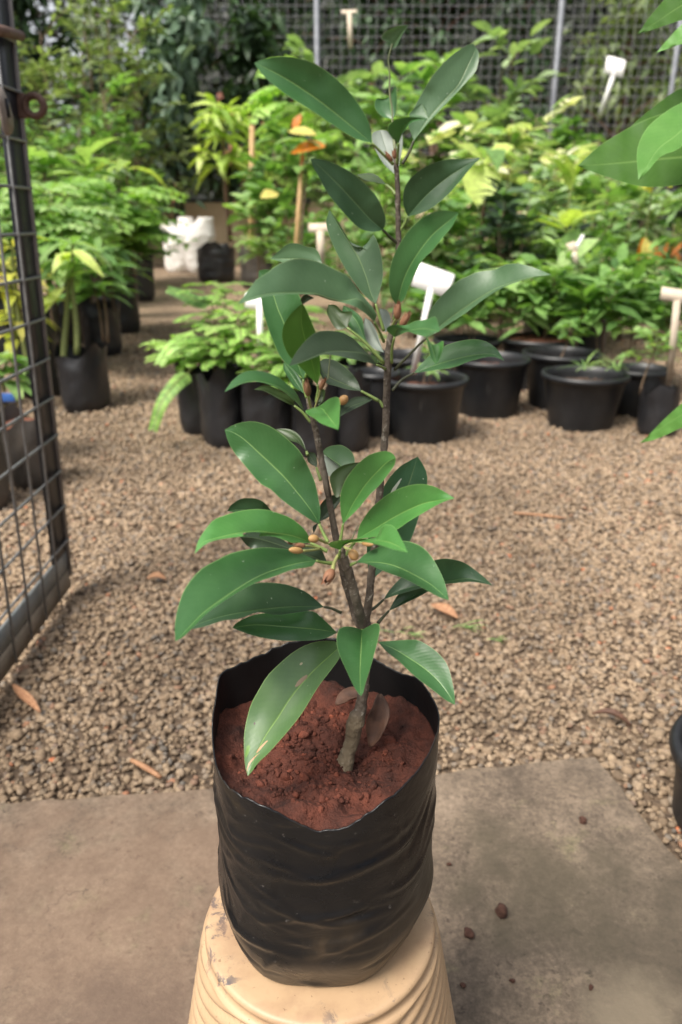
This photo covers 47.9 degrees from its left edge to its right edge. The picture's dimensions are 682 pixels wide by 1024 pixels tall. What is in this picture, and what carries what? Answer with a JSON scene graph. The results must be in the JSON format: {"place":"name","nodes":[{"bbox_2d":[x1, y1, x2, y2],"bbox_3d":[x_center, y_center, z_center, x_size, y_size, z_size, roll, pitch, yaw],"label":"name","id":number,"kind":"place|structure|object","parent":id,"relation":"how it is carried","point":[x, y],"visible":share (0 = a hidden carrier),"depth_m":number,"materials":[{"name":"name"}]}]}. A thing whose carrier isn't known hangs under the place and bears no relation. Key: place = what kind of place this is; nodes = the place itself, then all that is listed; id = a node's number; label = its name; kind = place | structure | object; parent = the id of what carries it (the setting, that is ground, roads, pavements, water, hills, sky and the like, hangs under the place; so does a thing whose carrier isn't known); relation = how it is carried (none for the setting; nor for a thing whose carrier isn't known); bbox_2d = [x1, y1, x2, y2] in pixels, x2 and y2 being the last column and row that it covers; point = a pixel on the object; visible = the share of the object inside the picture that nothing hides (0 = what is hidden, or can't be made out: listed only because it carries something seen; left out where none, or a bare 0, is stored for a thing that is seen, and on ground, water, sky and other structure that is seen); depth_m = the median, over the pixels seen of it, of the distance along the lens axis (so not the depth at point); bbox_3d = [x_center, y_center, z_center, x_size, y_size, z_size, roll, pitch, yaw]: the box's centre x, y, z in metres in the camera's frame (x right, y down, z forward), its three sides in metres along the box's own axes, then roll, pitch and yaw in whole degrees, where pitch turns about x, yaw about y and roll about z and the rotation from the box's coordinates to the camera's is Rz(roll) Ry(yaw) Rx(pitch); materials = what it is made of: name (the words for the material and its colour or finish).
{"place":"outdoors","nodes":[
{"label":"outdoors","id":0,"kind":"place"},
{"bbox_2d":[0,319,681,862],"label":"gravel","id":1,"kind":"structure","parent":0,"point":[98,449],"depth_m":1.77,"materials":[{"name":"gravel"}]},
{"bbox_2d":[0,403,41,489],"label":"grow bag","id":2,"kind":"object","parent":1,"relation":"on","point":[16,445],"visible":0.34,"depth_m":2.36,"materials":[{"name":"black plastic"}]},
{"bbox_2d":[241,382,292,442],"bbox_3d":[-0.266,-0.374,2.816,0.196,0.272,0.194,0,21,0],"label":"grow bag","id":3,"kind":"object","parent":1,"relation":"on","point":[264,407],"visible":0.42,"depth_m":2.73,"materials":[{"name":"black plastic"}]},
{"bbox_2d":[183,309,318,383],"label":"fern seedling","id":4,"kind":"object","parent":3,"relation":"in","point":[266,337],"visible":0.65,"depth_m":2.69,"materials":[{"name":"plant"}]},
{"bbox_2d":[260,114,341,295],"bbox_3d":[-0.264,-2.218,5.783,0.647,1.399,0.425,0,21,0],"label":"sapling","id":5,"kind":"object","parent":1,"relation":"on","point":[308,145],"visible":0.79,"depth_m":5.57,"materials":[{"name":"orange plant"}]},
{"bbox_2d":[337,365,371,452],"bbox_3d":[0.026,-0.375,2.769,0.148,0.307,0.147,13,24,29],"label":"grow bag","id":6,"kind":"object","parent":1,"relation":"on","point":[353,433],"visible":0.47,"depth_m":2.73,"materials":[{"name":"plastic"}]},
{"bbox_2d":[354,366,400,438],"bbox_3d":[0.135,-0.424,2.976,0.190,0.250,0.190,0,21,0],"label":"nursery pot","id":7,"kind":"object","parent":1,"relation":"on","point":[375,374],"visible":0.48,"depth_m":2.91,"materials":[{"name":"black plastic"}]},
{"bbox_2d":[390,369,468,444],"bbox_3d":[0.319,-0.403,2.941,0.328,0.236,0.328,0,21,0],"label":"nursery pot","id":8,"kind":"object","parent":1,"relation":"on","point":[422,413],"visible":0.92,"depth_m":2.84,"materials":[{"name":"black plastic"}]},
{"bbox_2d":[410,263,454,373],"bbox_3d":[0.328,-0.698,2.795,0.158,0.401,0.048,0,21,0],"label":"plant marker","id":9,"kind":"object","parent":8,"relation":"in","point":[430,280],"visible":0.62,"depth_m":2.74,"materials":[{"name":"white plastic"}]},
{"bbox_2d":[453,351,530,419],"bbox_3d":[0.634,-0.546,3.304,0.340,0.243,0.340,0,21,0],"label":"nursery pot","id":10,"kind":"object","parent":1,"relation":"on","point":[493,388],"visible":0.85,"depth_m":3.19,"materials":[{"name":"black plastic"}]},
{"bbox_2d":[500,332,575,389],"bbox_3d":[0.969,-0.747,3.826,0.370,0.245,0.370,0,21,0],"label":"nursery pot","id":11,"kind":"object","parent":1,"relation":"on","point":[518,342],"visible":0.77,"depth_m":3.74,"materials":[{"name":"black plastic"}]},
{"bbox_2d":[476,253,567,339],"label":"shrub","id":12,"kind":"object","parent":11,"relation":"in","point":[528,284],"visible":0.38,"depth_m":3.76,"materials":[{"name":"green plant"}]},
{"bbox_2d":[505,253,587,338],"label":"shrub","id":13,"kind":"object","parent":11,"relation":"in","point":[536,308],"visible":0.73,"depth_m":3.66,"materials":[{"name":"green plant"}]},
{"bbox_2d":[472,181,608,268],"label":"shrub","id":14,"kind":"object","parent":1,"relation":"on","point":[540,233],"visible":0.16,"depth_m":4.96,"materials":[{"name":"green plant"}]},
{"bbox_2d":[522,346,601,410],"bbox_3d":[0.975,-0.596,3.435,0.346,0.243,0.346,0,21,0],"label":"nursery pot","id":15,"kind":"object","parent":1,"relation":"on","point":[542,357],"visible":0.62,"depth_m":3.38,"materials":[{"name":"black plastic"}]},
{"bbox_2d":[531,231,628,346],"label":"shrub","id":16,"kind":"object","parent":1,"relation":"on","point":[600,245],"visible":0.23,"depth_m":4.02,"materials":[{"name":"green plant"}]},
{"bbox_2d":[541,365,630,432],"bbox_3d":[0.980,-0.459,3.118,0.348,0.215,0.348,0,21,0],"label":"nursery pot","id":17,"kind":"object","parent":1,"relation":"on","point":[585,400],"visible":1,"depth_m":3.02,"materials":[{"name":"black plastic"}]},
{"bbox_2d":[539,242,670,366],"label":"shrub","id":18,"kind":"object","parent":1,"relation":"on","point":[593,294],"visible":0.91,"depth_m":3.51,"materials":[{"name":"green plant"}]},
{"bbox_2d":[608,362,674,418],"bbox_3d":[1.276,-0.522,3.302,0.270,0.200,0.270,0,21,0],"label":"nursery pot","id":19,"kind":"object","parent":1,"relation":"on","point":[629,403],"visible":0.41,"depth_m":3.24,"materials":[{"name":"black plastic"}]},
{"bbox_2d":[611,262,681,365],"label":"shrub","id":20,"kind":"object","parent":1,"relation":"on","point":[664,312],"visible":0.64,"depth_m":3.48,"materials":[{"name":"green plant"}]},
{"bbox_2d":[0,757,681,1023],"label":"pavement","id":21,"kind":"structure","parent":0,"point":[105,902],"depth_m":0.94,"materials":[{"name":"concrete"}]},
{"bbox_2d":[188,886,455,1023],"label":"upturned pot","id":22,"kind":"object","parent":21,"relation":"on","point":[407,983],"visible":0.45,"depth_m":0.55,"materials":[{"name":"plastic"}]},
{"bbox_2d":[212,638,439,986],"bbox_3d":[-0.012,0.216,0.557,0.164,0.200,0.157,0,21,0],"label":"planting bag","id":23,"kind":"object","parent":22,"relation":"on","point":[325,869],"visible":0.88,"depth_m":0.51,"materials":[{"name":"black plastic"}]},
{"bbox_2d":[175,25,550,774],"bbox_3d":[0.009,-0.015,0.426,0.191,0.460,0.138,0,21,0],"label":"sapodilla seedling","id":24,"kind":"object","parent":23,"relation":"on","point":[229,587],"visible":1,"depth_m":0.43,"materials":[{"name":"green plant"}]},
{"bbox_2d":[366,694,389,747],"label":"dead leaf","id":25,"kind":"object","parent":23,"relation":"in","point":[378,717],"visible":1,"depth_m":0.54,"materials":[{"name":"plant"}]},
{"bbox_2d":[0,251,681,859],"bbox_3d":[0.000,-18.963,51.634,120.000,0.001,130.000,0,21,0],"label":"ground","id":26,"kind":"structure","parent":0,"point":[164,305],"depth_m":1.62,"materials":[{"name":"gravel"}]},
{"bbox_2d":[0,0,71,682],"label":"wire gate","id":27,"kind":"structure","parent":26,"relation":"on","point":[24,622],"depth_m":1.45,"materials":[{"name":"metal"}]},
{"bbox_2d":[15,307,60,343],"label":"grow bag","id":28,"kind":"object","parent":26,"relation":"on","point":[55,313],"visible":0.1,"depth_m":4.30,"materials":[{"name":"plastic"}]},
{"bbox_2d":[0,209,117,319],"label":"fern plant","id":29,"kind":"object","parent":28,"relation":"in","point":[6,225],"visible":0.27,"depth_m":3.90,"materials":[{"name":"green plant"}]},
{"bbox_2d":[1,0,103,181],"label":"tree","id":30,"kind":"object","parent":26,"relation":"on","point":[22,20],"visible":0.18,"depth_m":11.46,"materials":[{"name":"green plant"}]},
{"bbox_2d":[28,146,82,292],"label":"sapling","id":31,"kind":"object","parent":26,"relation":"on","point":[42,159],"visible":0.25,"depth_m":5.10,"materials":[{"name":"green plant"}]},
{"bbox_2d":[0,0,130,196],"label":"shrub","id":32,"kind":"object","parent":26,"relation":"on","point":[29,70],"visible":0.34,"depth_m":8.01,"materials":[{"name":"green plant"}]},
{"bbox_2d":[0,178,133,316],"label":"fern plant","id":33,"kind":"object","parent":26,"relation":"on","point":[87,210],"visible":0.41,"depth_m":4.16,"materials":[{"name":"green plant"}]},
{"bbox_2d":[26,111,126,278],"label":"shrub","id":34,"kind":"object","parent":26,"relation":"on","point":[62,140],"visible":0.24,"depth_m":6.60,"materials":[{"name":"green plant"}]},
{"bbox_2d":[37,138,119,281],"bbox_3d":[-1.960,-2.305,5.938,0.652,1.049,0.582,11,23,26],"label":"sapling","id":35,"kind":"object","parent":26,"relation":"on","point":[83,156],"visible":0.68,"depth_m":5.72,"materials":[{"name":"green plant"}]},
{"bbox_2d":[54,340,110,412],"bbox_3d":[-1.132,-0.599,3.365,0.217,0.298,0.217,0,21,0],"label":"grow bag","id":36,"kind":"object","parent":26,"relation":"on","point":[84,382],"visible":1,"depth_m":3.30,"materials":[{"name":"plastic"}]},
{"bbox_2d":[38,235,112,356],"bbox_3d":[-1.157,-0.900,3.287,0.388,0.535,0.414,0,21,0],"label":"sapling","id":37,"kind":"object","parent":36,"relation":"in","point":[69,268],"visible":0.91,"depth_m":3.23,"materials":[{"name":"green plant"}]},
{"bbox_2d":[54,231,137,342],"bbox_3d":[-1.228,-1.122,3.845,0.434,0.542,0.494,-6,22,-15],"label":"sapling","id":38,"kind":"object","parent":26,"relation":"on","point":[100,283],"visible":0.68,"depth_m":3.82,"materials":[{"name":"green plant"}]},
{"bbox_2d":[47,0,148,178],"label":"tree","id":39,"kind":"object","parent":26,"relation":"on","point":[95,20],"visible":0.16,"depth_m":14.63,"materials":[{"name":"green plant"}]},
{"bbox_2d":[77,298,121,356],"bbox_3d":[-1.468,-1.130,4.680,0.239,0.347,0.236,0,21,0],"label":"grow bag","id":40,"kind":"object","parent":26,"relation":"on","point":[90,323],"visible":0.8,"depth_m":4.61,"materials":[{"name":"plastic"}]},
{"bbox_2d":[38,0,164,206],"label":"shrub","id":41,"kind":"object","parent":26,"relation":"on","point":[92,43],"visible":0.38,"depth_m":8.75,"materials":[{"name":"green plant"}]},
{"bbox_2d":[47,70,168,226],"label":"shrub","id":42,"kind":"object","parent":26,"relation":"on","point":[113,84],"visible":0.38,"depth_m":7.47,"materials":[{"name":"green plant"}]},
{"bbox_2d":[33,176,189,297],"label":"fern plant","id":43,"kind":"object","parent":26,"relation":"on","point":[136,219],"visible":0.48,"depth_m":4.86,"materials":[{"name":"plant"}]},
{"bbox_2d":[102,274,140,334],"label":"grow bag","id":44,"kind":"object","parent":26,"relation":"on","point":[129,318],"visible":0.47,"depth_m":5.52,"materials":[{"name":"plastic"}]},
{"bbox_2d":[58,195,187,287],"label":"fern plant","id":45,"kind":"object","parent":44,"relation":"in","point":[155,230],"visible":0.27,"depth_m":5.27,"materials":[{"name":"green plant"}]},
{"bbox_2d":[63,57,205,254],"bbox_3d":[-3.400,-5.626,12.530,2.204,3.148,1.972,-6,22,-16],"label":"tree","id":46,"kind":"object","parent":26,"relation":"on","point":[96,86],"visible":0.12,"depth_m":11.97,"materials":[{"name":"green plant"}]},
{"bbox_2d":[82,4,210,253],"bbox_3d":[-2.560,-4.649,9.857,1.602,3.218,1.457,17,27,37],"label":"shrub","id":47,"kind":"object","parent":26,"relation":"on","point":[144,134],"visible":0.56,"depth_m":9.57,"materials":[{"name":"green plant"}]},
{"bbox_2d":[114,126,197,257],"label":"shrub","id":48,"kind":"object","parent":26,"relation":"on","point":[127,139],"visible":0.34,"depth_m":8.63,"materials":[{"name":"green plant"}]},
{"bbox_2d":[117,0,236,222],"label":"tree","id":49,"kind":"object","parent":26,"relation":"on","point":[182,46],"visible":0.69,"depth_m":11.91,"materials":[{"name":"green plant"}]},
{"bbox_2d":[174,353,218,435],"bbox_3d":[-0.558,-0.467,2.999,0.165,0.315,0.166,-14,25,-32],"label":"grow bag","id":50,"kind":"object","parent":26,"relation":"on","point":[188,407],"visible":0.38,"depth_m":2.95,"materials":[{"name":"plastic"}]},
{"bbox_2d":[139,334,220,375],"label":"fern seedling","id":51,"kind":"object","parent":50,"relation":"in","point":[160,346],"visible":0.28,"depth_m":2.91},
{"bbox_2d":[148,368,193,431],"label":"fern frond","id":52,"kind":"object","parent":51,"relation":"attached to","point":[164,397],"visible":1,"depth_m":2.77,"materials":[{"name":"plant"}]},
{"bbox_2d":[185,217,215,273],"bbox_3d":[-2.112,-3.999,11.534,0.468,0.800,0.374,0,21,0],"label":"white sack","id":53,"kind":"object","parent":26,"relation":"on","point":[202,231],"visible":0.65,"depth_m":11.37,"materials":[{"name":"plastic"}]},
{"bbox_2d":[196,241,234,282],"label":"grow bag","id":54,"kind":"object","parent":26,"relation":"on","point":[215,261],"visible":1,"depth_m":9.92,"materials":[{"name":"black plastic"}]},
{"bbox_2d":[187,93,267,241],"bbox_3d":[-1.427,-4.316,9.682,1.061,1.724,1.089,0,21,0],"label":"sapling","id":55,"kind":"object","parent":54,"relation":"in","point":[222,112],"visible":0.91,"depth_m":9.42,"materials":[{"name":"green plant"}]},
{"bbox_2d":[195,355,242,447],"bbox_3d":[-0.436,-0.412,2.843,0.166,0.324,0.169,-15,26,-34],"label":"grow bag","id":56,"kind":"object","parent":26,"relation":"on","point":[220,409],"visible":0.68,"depth_m":2.78,"materials":[{"name":"plastic"}]},
{"bbox_2d":[160,323,265,371],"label":"fern seedling","id":57,"kind":"object","parent":56,"relation":"in","point":[217,362],"visible":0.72,"depth_m":2.71,"materials":[{"name":"plant"}]},
{"bbox_2d":[212,348,249,383],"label":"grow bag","id":58,"kind":"object","parent":26,"relation":"on","point":[235,365],"visible":0.02,"depth_m":3.14,"materials":[{"name":"plastic"}]},
{"bbox_2d":[173,281,267,363],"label":"fern seedling","id":59,"kind":"object","parent":58,"relation":"in","point":[237,306],"visible":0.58,"depth_m":3.10,"materials":[{"name":"plant"}]},
{"bbox_2d":[175,0,320,246],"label":"tree","id":60,"kind":"object","parent":26,"relation":"on","point":[252,34],"visible":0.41,"depth_m":12.12,"materials":[{"name":"green plant"}]},
{"bbox_2d":[228,193,287,277],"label":"shrub","id":61,"kind":"object","parent":26,"relation":"on","point":[253,244],"visible":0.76,"depth_m":8.04,"materials":[{"name":"green plant"}]},
{"bbox_2d":[9,203,521,264],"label":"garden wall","id":62,"kind":"structure","parent":26,"relation":"on","point":[195,211],"depth_m":13.55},
{"bbox_2d":[222,112,334,265],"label":"shrub","id":63,"kind":"object","parent":26,"relation":"on","point":[255,187],"visible":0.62,"depth_m":8.02,"materials":[{"name":"green plant"}]},
{"bbox_2d":[211,0,359,137],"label":"tree","id":64,"kind":"object","parent":26,"relation":"on","point":[293,12],"visible":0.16,"depth_m":14.55,"materials":[{"name":"green plant"}]},
{"bbox_2d":[240,55,340,181],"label":"shrub","id":65,"kind":"object","parent":26,"relation":"on","point":[260,97],"visible":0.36,"depth_m":9.83,"materials":[{"name":"plant"}]},
{"bbox_2d":[261,185,337,297],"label":"shrub","id":66,"kind":"object","parent":26,"relation":"on","point":[310,238],"visible":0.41,"depth_m":6.53,"materials":[{"name":"green plant"}]},
{"bbox_2d":[290,382,337,458],"bbox_3d":[-0.100,-0.343,2.719,0.164,0.284,0.165,12,24,29],"label":"grow bag","id":67,"kind":"object","parent":26,"relation":"on","point":[301,426],"visible":0.36,"depth_m":2.67,"materials":[{"name":"plastic"}]},
{"bbox_2d":[263,32,390,272],"bbox_3d":[-0.100,-3.913,8.737,1.612,2.646,1.406,0,21,0],"label":"shrub","id":68,"kind":"object","parent":26,"relation":"on","point":[295,43],"visible":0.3,"depth_m":8.43,"materials":[{"name":"green plant"}]},
{"bbox_2d":[0,0,681,255],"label":"wire fence","id":69,"kind":"object","parent":26,"relation":"on","point":[558,36],"visible":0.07,"depth_m":12.99,"materials":[{"name":"metal"}]},
{"bbox_2d":[312,211,395,328],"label":"shrub","id":70,"kind":"object","parent":26,"relation":"on","point":[359,235],"visible":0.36,"depth_m":5.62,"materials":[{"name":"green plant"}]},
{"bbox_2d":[27,0,681,246],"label":"woodland","id":71,"kind":"object","parent":26,"relation":"on","point":[569,10],"visible":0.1,"depth_m":17.32,"materials":[{"name":"green plant"}]},
{"bbox_2d":[307,127,416,310],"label":"shrub","id":72,"kind":"object","parent":26,"relation":"on","point":[387,178],"visible":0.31,"depth_m":6.61,"materials":[{"name":"green plant"}]},
{"bbox_2d":[320,0,437,191],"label":"tree","id":73,"kind":"object","parent":26,"relation":"on","point":[363,17],"visible":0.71,"depth_m":14.70,"materials":[{"name":"green plant"}]},
{"bbox_2d":[323,61,462,286],"bbox_3d":[0.513,-3.519,8.260,1.377,2.254,1.372,-9,23,-23],"label":"shrub","id":74,"kind":"object","parent":26,"relation":"on","point":[370,96],"visible":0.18,"depth_m":7.95,"materials":[{"name":"green plant"}]},
{"bbox_2d":[379,197,457,339],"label":"shrub","id":75,"kind":"object","parent":26,"relation":"on","point":[435,251],"visible":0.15,"depth_m":5.07,"materials":[{"name":"green plant"}]},
{"bbox_2d":[374,48,482,261],"bbox_3d":[1.152,-3.776,8.582,1.598,2.502,1.445,0,21,0],"label":"shrub","id":76,"kind":"object","parent":26,"relation":"on","point":[426,74],"visible":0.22,"depth_m":8.24,"materials":[{"name":"green plant"}]},
{"bbox_2d":[385,111,491,262],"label":"shrub","id":77,"kind":"object","parent":26,"relation":"on","point":[445,130],"visible":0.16,"depth_m":6.52,"materials":[{"name":"green plant"}]},
{"bbox_2d":[390,0,498,159],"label":"tree","id":78,"kind":"object","parent":26,"relation":"on","point":[441,49],"visible":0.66,"depth_m":14.63,"materials":[{"name":"green plant"}]},
{"bbox_2d":[405,200,515,333],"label":"shrub","id":79,"kind":"object","parent":26,"relation":"on","point":[461,224],"visible":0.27,"depth_m":4.90,"materials":[{"name":"green plant"}]},
{"bbox_2d":[432,334,501,370],"bbox_3d":[0.620,-0.741,3.818,0.340,0.240,0.340,0,21,0],"label":"nursery pot","id":80,"kind":"object","parent":26,"relation":"on","point":[494,341],"visible":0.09,"depth_m":3.88,"materials":[{"name":"black plastic"}]},
{"bbox_2d":[432,263,517,339],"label":"shrub","id":81,"kind":"object","parent":80,"relation":"in","point":[482,309],"visible":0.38,"depth_m":3.68,"materials":[{"name":"green plant"}]},
{"bbox_2d":[435,19,571,245],"bbox_3d":[1.703,-3.784,8.336,1.504,2.695,1.315,0,21,0],"label":"shrub","id":82,"kind":"object","parent":26,"relation":"on","point":[496,116],"visible":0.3,"depth_m":8.01,"materials":[{"name":"green plant"}]},
{"bbox_2d":[443,176,594,349],"bbox_3d":[1.057,-1.489,4.694,0.906,1.021,0.866,0,21,0],"label":"shrub","id":83,"kind":"object","parent":26,"relation":"on","point":[506,204],"visible":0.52,"depth_m":4.60,"materials":[{"name":"green plant"}]},
{"bbox_2d":[460,94,582,305],"bbox_3d":[1.567,-2.792,7.021,1.064,1.785,1.232,0,21,0],"label":"shrub","id":84,"kind":"object","parent":26,"relation":"on","point":[521,140],"visible":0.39,"depth_m":6.72,"materials":[{"name":"green plant"}]},
{"bbox_2d":[467,0,583,174],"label":"tree","id":85,"kind":"object","parent":26,"relation":"on","point":[515,15],"visible":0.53,"depth_m":14.73,"materials":[{"name":"green plant"}]},
{"bbox_2d":[492,163,601,276],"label":"shrub","id":86,"kind":"object","parent":26,"relation":"on","point":[541,173],"visible":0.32,"depth_m":5.77,"materials":[{"name":"green plant"}]},
{"bbox_2d":[502,108,605,230],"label":"shrub","id":87,"kind":"object","parent":26,"relation":"on","point":[561,133],"visible":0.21,"depth_m":7.86,"materials":[{"name":"green plant"}]},
{"bbox_2d":[522,141,601,263],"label":"shrub","id":88,"kind":"object","parent":26,"relation":"on","point":[575,158],"visible":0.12,"depth_m":6.40,"materials":[{"name":"green plant"}]},
{"bbox_2d":[525,203,641,285],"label":"shrub","id":89,"kind":"object","parent":26,"relation":"on","point":[597,232],"visible":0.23,"depth_m":4.81,"materials":[{"name":"green plant"}]},
{"bbox_2d":[546,174,657,276],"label":"shrub","id":90,"kind":"object","parent":26,"relation":"on","point":[586,188],"visible":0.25,"depth_m":5.70,"materials":[{"name":"green plant"}]},
{"bbox_2d":[541,0,681,253],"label":"tree","id":91,"kind":"object","parent":26,"relation":"on","point":[631,18],"visible":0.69,"depth_m":14.98,"materials":[{"name":"green plant"}]},
{"bbox_2d":[572,235,681,340],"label":"shrub","id":92,"kind":"object","parent":26,"relation":"on","point":[661,240],"visible":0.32,"depth_m":4.33,"materials":[{"name":"green plant"}]},
{"bbox_2d":[585,188,681,340],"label":"shrub","id":93,"kind":"object","parent":26,"relation":"on","point":[634,236],"visible":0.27,"depth_m":5.00,"materials":[{"name":"green plant"}]},
{"bbox_2d":[622,200,681,343],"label":"shrub","id":94,"kind":"object","parent":26,"relation":"on","point":[661,231],"visible":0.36,"depth_m":4.85,"materials":[{"name":"green plant"}]},
{"bbox_2d":[636,376,680,437],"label":"grow bag","id":95,"kind":"object","parent":26,"relation":"on","point":[659,402],"visible":0.81,"depth_m":2.93,"materials":[{"name":"plastic"}]},
{"bbox_2d":[612,321,681,394],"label":"seedling","id":96,"kind":"object","parent":95,"relation":"in","point":[640,331],"visible":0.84,"depth_m":2.92,"materials":[{"name":"green plant"}]},
{"bbox_2d":[660,287,681,383],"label":"plant marker","id":97,"kind":"object","parent":95,"relation":"in","point":[674,295],"visible":1,"depth_m":2.79,"materials":[{"name":"plastic"}]},
{"bbox_2d":[669,714,681,831],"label":"nursery pot","id":98,"kind":"object","parent":26,"relation":"on","point":[675,739],"visible":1,"depth_m":1.06,"materials":[{"name":"black plastic"}]},
{"bbox_2d":[578,0,681,442],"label":"mango sapling","id":99,"kind":"object","parent":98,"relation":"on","point":[645,150],"visible":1,"depth_m":0.83,"materials":[{"name":"green plant"}]},
{"bbox_2d":[448,142,521,306],"bbox_3d":[0.916,-1.780,4.890,0.503,1.021,0.398,-19,28,-41],"label":"sapling","id":100,"kind":"object","parent":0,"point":[473,178],"visible":0.71,"depth_m":4.67,"materials":[{"name":"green plant"}]},
{"bbox_2d":[537,153,600,292],"bbox_3d":[1.305,-1.566,4.413,0.393,0.962,0.379,13,24,29],"label":"sapling","id":101,"kind":"object","parent":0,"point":[568,217],"visible":0.74,"depth_m":4.32,"materials":[{"name":"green plant"}]},
{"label":"grow bag","id":102,"kind":"object","parent":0,"visible":0},
{"bbox_2d":[0,236,58,366],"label":"sapling","id":103,"kind":"object","parent":102,"relation":"in","point":[20,332],"visible":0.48,"depth_m":3.21,"materials":[{"name":"green plant"}]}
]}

